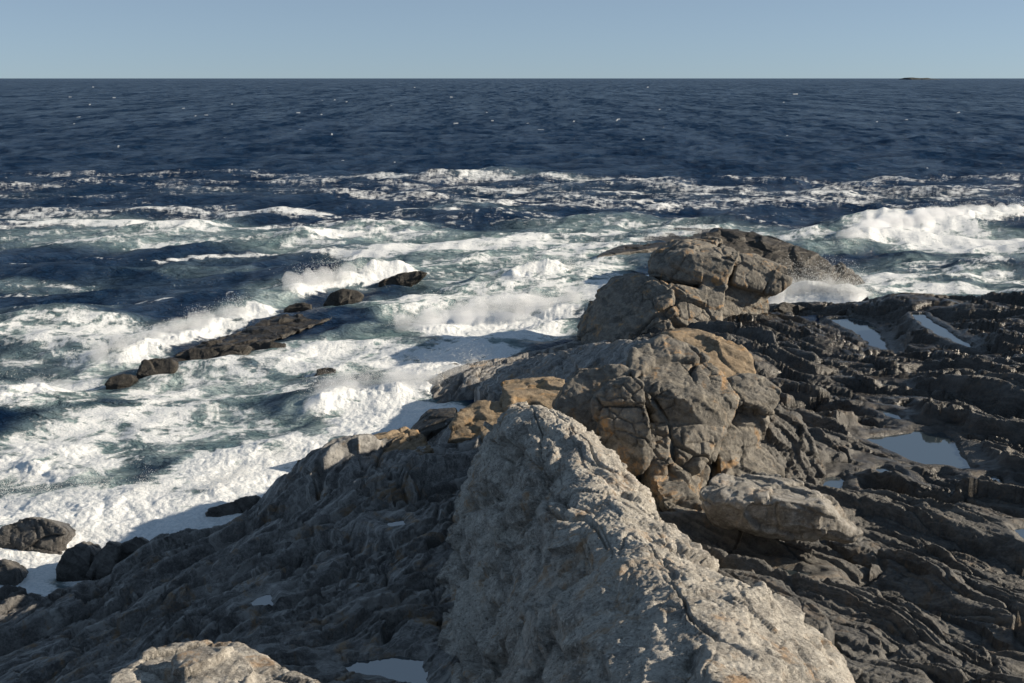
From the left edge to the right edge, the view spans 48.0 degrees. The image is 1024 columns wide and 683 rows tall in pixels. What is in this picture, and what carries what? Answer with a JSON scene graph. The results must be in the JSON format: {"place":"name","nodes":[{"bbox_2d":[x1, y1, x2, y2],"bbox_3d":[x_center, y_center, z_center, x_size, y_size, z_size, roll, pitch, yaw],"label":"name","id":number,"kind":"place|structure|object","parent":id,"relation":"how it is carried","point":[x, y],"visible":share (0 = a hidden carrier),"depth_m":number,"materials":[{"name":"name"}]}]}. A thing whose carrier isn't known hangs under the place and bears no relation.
{"place":"outdoors","nodes":[
{"label":"outdoors","id":0,"kind":"place"},
{"bbox_2d":[0,333,610,682],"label":"rock slope","id":1,"kind":"structure","parent":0,"point":[325,559],"depth_m":21.30,"materials":[{"name":"grey stone"}]},
{"bbox_2d":[108,640,319,682],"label":"rock knob","id":2,"kind":"object","parent":1,"relation":"on","point":[205,661],"visible":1,"depth_m":11.03,"materials":[{"name":"stone"}]},
{"bbox_2d":[249,594,272,605],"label":"tide pool","id":3,"kind":"structure","parent":1,"relation":"on","point":[265,599],"depth_m":19.66,"materials":[{"name":"blue liquid"}]},
{"bbox_2d":[343,656,427,682],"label":"tide pool","id":4,"kind":"structure","parent":1,"relation":"on","point":[401,669],"depth_m":16.15,"materials":[{"name":"grey liquid"}]},
{"bbox_2d":[378,520,404,525],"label":"tide pool","id":5,"kind":"structure","parent":1,"relation":"on","point":[400,522],"depth_m":22.04,"materials":[{"name":"blue liquid"}]},
{"bbox_2d":[374,426,433,466],"bbox_3d":[-3.125,3.054,26.127,2.923,2.013,2.867,0,13,0],"label":"brown hump","id":6,"kind":"object","parent":1,"relation":"on","point":[408,438],"visible":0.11,"depth_m":25.76,"materials":[{"name":"brown stone"}]},
{"bbox_2d":[447,400,503,443],"bbox_3d":[-0.826,2.209,27.885,1.399,1.661,2.859,0,13,0],"label":"brown rock","id":7,"kind":"object","parent":1,"relation":"on","point":[467,423],"visible":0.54,"depth_m":26.98,"materials":[{"name":"brown stone"}]},
{"bbox_2d":[499,376,564,411],"bbox_3d":[0.543,1.838,28.935,1.832,1.813,3.922,0,13,0],"label":"brown ledge","id":8,"kind":"object","parent":1,"relation":"on","point":[543,391],"visible":0.4,"depth_m":28.01,"materials":[{"name":"brown stone"}]},
{"bbox_2d":[474,339,647,401],"bbox_3d":[1.804,1.702,38.235,4.816,4.881,9.729,-12,18,-43],"label":"slab rock","id":9,"kind":"object","parent":1,"relation":"on","point":[565,364],"visible":0.41,"depth_m":36.96,"materials":[{"name":"grey stone"}]},
{"bbox_2d":[435,401,854,682],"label":"granite ridge","id":10,"kind":"structure","parent":1,"relation":"on","point":[574,557],"depth_m":13.21,"materials":[{"name":"grey stone"}]},
{"bbox_2d":[552,334,739,512],"bbox_3d":[2.718,1.792,23.816,3.789,3.367,6.703,0,13,0],"label":"cracked outcrop","id":11,"kind":"object","parent":1,"relation":"on","point":[657,412],"visible":0.83,"depth_m":22.73,"materials":[{"name":"grey stone"}]},
{"bbox_2d":[661,328,755,377],"bbox_3d":[5.072,0.868,30.846,2.468,2.452,4.914,0,13,0],"label":"rounded rock","id":12,"kind":"object","parent":1,"relation":"on","point":[728,358],"visible":0.3,"depth_m":29.78,"materials":[{"name":"brown stone"}]},
{"bbox_2d":[708,373,784,479],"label":"overhanging block","id":13,"kind":"structure","parent":1,"relation":"on","point":[742,451],"depth_m":23.84,"materials":[{"name":"grey stone"}]},
{"bbox_2d":[0,78,1023,596],"bbox_3d":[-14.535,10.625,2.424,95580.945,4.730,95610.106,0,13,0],"label":"sea","id":14,"kind":"structure","parent":0,"point":[130,206],"depth_m":88.55,"materials":[{"name":"liquid"}]},
{"bbox_2d":[0,559,28,585],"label":"sea rock","id":15,"kind":"object","parent":14,"relation":"in","point":[13,573],"visible":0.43,"depth_m":25.82,"materials":[{"name":"grey stone"}]},
{"bbox_2d":[0,517,75,554],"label":"sea rock","id":16,"kind":"object","parent":14,"relation":"in","point":[43,535],"visible":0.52,"depth_m":27.66,"materials":[{"name":"grey stone"}]},
{"bbox_2d":[56,541,101,581],"bbox_3d":[-9.950,5.375,26.665,0.869,1.853,1.159,0,13,0],"label":"sea rock","id":17,"kind":"object","parent":14,"relation":"in","point":[74,562],"visible":0.5,"depth_m":26.12,"materials":[{"name":"grey stone"}]},
{"bbox_2d":[86,541,122,580],"bbox_3d":[-9.221,5.401,26.428,0.730,1.983,1.215,0,13,0],"label":"sea rock","id":18,"kind":"object","parent":14,"relation":"in","point":[108,556],"visible":0.41,"depth_m":25.88,"materials":[{"name":"grey stone"}]},
{"bbox_2d":[105,374,137,389],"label":"sea rock","id":19,"kind":"object","parent":14,"relation":"in","point":[120,381],"visible":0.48,"depth_m":42.45,"materials":[{"name":"grey stone"}]},
{"bbox_2d":[121,536,148,559],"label":"sea rock","id":20,"kind":"object","parent":14,"relation":"in","point":[131,546],"visible":0.18,"depth_m":26.23,"materials":[{"name":"grey stone"}]},
{"bbox_2d":[136,358,178,378],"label":"sea rock","id":21,"kind":"object","parent":14,"relation":"in","point":[153,366],"visible":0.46,"depth_m":43.72,"materials":[{"name":"grey stone"}]},
{"bbox_2d":[175,345,251,359],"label":"sea rock","id":22,"kind":"object","parent":14,"relation":"in","point":[203,353],"visible":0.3,"depth_m":45.72,"materials":[{"name":"grey stone"}]},
{"bbox_2d":[205,495,260,516],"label":"sea rock","id":23,"kind":"object","parent":14,"relation":"in","point":[242,504],"visible":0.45,"depth_m":29.81,"materials":[{"name":"grey stone"}]},
{"bbox_2d":[166,309,330,360],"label":"sea rock","id":24,"kind":"object","parent":14,"relation":"in","point":[281,327],"visible":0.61,"depth_m":50.67,"materials":[{"name":"grey stone"}]},
{"bbox_2d":[249,341,285,350],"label":"sea rock","id":25,"kind":"object","parent":14,"relation":"in","point":[262,345],"visible":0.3,"depth_m":47.57,"materials":[{"name":"grey stone"}]},
{"bbox_2d":[284,302,311,312],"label":"sea rock","id":26,"kind":"object","parent":14,"relation":"in","point":[302,306],"visible":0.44,"depth_m":56.35,"materials":[{"name":"grey stone"}]},
{"bbox_2d":[314,367,335,375],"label":"sea rock","id":27,"kind":"object","parent":14,"relation":"in","point":[321,371],"visible":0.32,"depth_m":43.70,"materials":[{"name":"grey stone"}]},
{"bbox_2d":[323,288,363,306],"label":"sea rock","id":28,"kind":"object","parent":14,"relation":"in","point":[343,296],"visible":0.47,"depth_m":57.24,"materials":[{"name":"grey stone"}]},
{"bbox_2d":[378,271,426,286],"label":"sea rock","id":29,"kind":"object","parent":14,"relation":"in","point":[410,279],"visible":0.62,"depth_m":63.10,"materials":[{"name":"grey stone"}]},
{"bbox_2d":[410,408,456,441],"bbox_3d":[-2.438,2.896,35.633,1.512,1.627,3.082,0,13,0],"label":"wet rock","id":30,"kind":"object","parent":14,"relation":"in","point":[429,424],"visible":0.41,"depth_m":34.85,"materials":[{"name":"grey stone"}]},
{"bbox_2d":[0,193,1023,496],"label":"spray","id":31,"kind":"object","parent":14,"relation":"on","point":[854,289],"visible":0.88,"depth_m":54.09,"materials":[{"name":"white liquid"}]},
{"bbox_2d":[597,227,710,257],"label":"rock","id":32,"kind":"object","parent":14,"relation":"in","point":[629,249],"visible":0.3,"depth_m":76.12,"materials":[{"name":"grey stone"}]},
{"bbox_2d":[701,227,864,284],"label":"rock","id":33,"kind":"object","parent":14,"relation":"in","point":[772,248],"visible":0.39,"depth_m":62.27,"materials":[{"name":"grey stone"}]},
{"bbox_2d":[771,302,806,314],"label":"sea rock","id":34,"kind":"object","parent":14,"relation":"in","point":[783,307],"visible":0.44,"depth_m":54.48,"materials":[{"name":"grey stone"}]},
{"bbox_2d":[834,309,847,315],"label":"sea rock","id":35,"kind":"object","parent":14,"relation":"in","point":[840,312],"visible":0.2,"depth_m":52.91,"materials":[{"name":"grey stone"}]},
{"bbox_2d":[898,77,940,79],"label":"islet","id":36,"kind":"object","parent":14,"relation":"on","point":[911,78],"visible":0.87,"depth_m":8664.56,"materials":[{"name":"grey stone"}]},
{"bbox_2d":[896,292,950,298],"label":"sea rock","id":37,"kind":"object","parent":14,"relation":"in","point":[939,296],"visible":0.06,"depth_m":53.40,"materials":[{"name":"grey stone"}]},
{"bbox_2d":[0,0,1023,77],"label":"sky","id":38,"kind":"structure","parent":0,"point":[39,38],"materials":[{"name":"blue"}]},
{"bbox_2d":[629,291,1023,682],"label":"rock platform","id":39,"kind":"object","parent":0,"point":[921,580],"visible":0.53,"depth_m":24.30,"materials":[{"name":"grey stone"}]},
{"bbox_2d":[576,236,792,344],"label":"headland rock","id":40,"kind":"object","parent":39,"relation":"on","point":[685,282],"visible":0.59,"depth_m":45.11,"materials":[{"name":"grey stone"}]},
{"bbox_2d":[699,472,862,543],"bbox_3d":[4.520,2.827,19.830,2.683,1.079,2.297,0,13,0],"label":"pale boulder","id":41,"kind":"object","parent":39,"relation":"on","point":[770,506],"visible":1,"depth_m":18.99,"materials":[{"name":"grey stone"}]},
{"bbox_2d":[774,569,810,574],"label":"tide pool","id":42,"kind":"structure","parent":39,"relation":"on","point":[790,572],"depth_m":18.90,"materials":[{"name":"grey liquid"}]},
{"bbox_2d":[760,405,826,486],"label":"dark block","id":43,"kind":"structure","parent":39,"relation":"on","point":[788,443],"depth_m":24.93,"materials":[{"name":"grey stone"}]},
{"bbox_2d":[823,476,843,488],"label":"tide pool","id":44,"kind":"structure","parent":39,"relation":"on","point":[836,481],"depth_m":25.91,"materials":[{"name":"blue liquid"}]},
{"bbox_2d":[831,318,886,348],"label":"tide pool","id":45,"kind":"structure","parent":39,"relation":"on","point":[865,330],"depth_m":49.65,"materials":[{"name":"blue liquid"}]},
{"bbox_2d":[876,467,891,471],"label":"tide pool","id":46,"kind":"structure","parent":39,"relation":"on","point":[879,469],"depth_m":26.83,"materials":[{"name":"blue liquid"}]},
{"bbox_2d":[879,410,900,418],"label":"tide pool","id":47,"kind":"structure","parent":39,"relation":"on","point":[891,414],"depth_m":31.43,"materials":[{"name":"blue liquid"}]},
{"bbox_2d":[867,431,970,468],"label":"tide pool","id":48,"kind":"structure","parent":39,"relation":"on","point":[922,447],"depth_m":28.75,"materials":[{"name":"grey liquid"}]},
{"bbox_2d":[912,314,971,346],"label":"tide pool","id":49,"kind":"structure","parent":39,"relation":"on","point":[937,329],"depth_m":46.09,"materials":[{"name":"blue liquid"}]},
{"bbox_2d":[990,476,1001,482],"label":"tide pool","id":50,"kind":"structure","parent":39,"relation":"on","point":[995,477],"depth_m":26.37,"materials":[{"name":"blue liquid"}]},
{"bbox_2d":[1015,528,1023,538],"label":"tide pool","id":51,"kind":"structure","parent":39,"relation":"on","point":[1020,531],"depth_m":21.21,"materials":[{"name":"blue liquid"}]}
]}

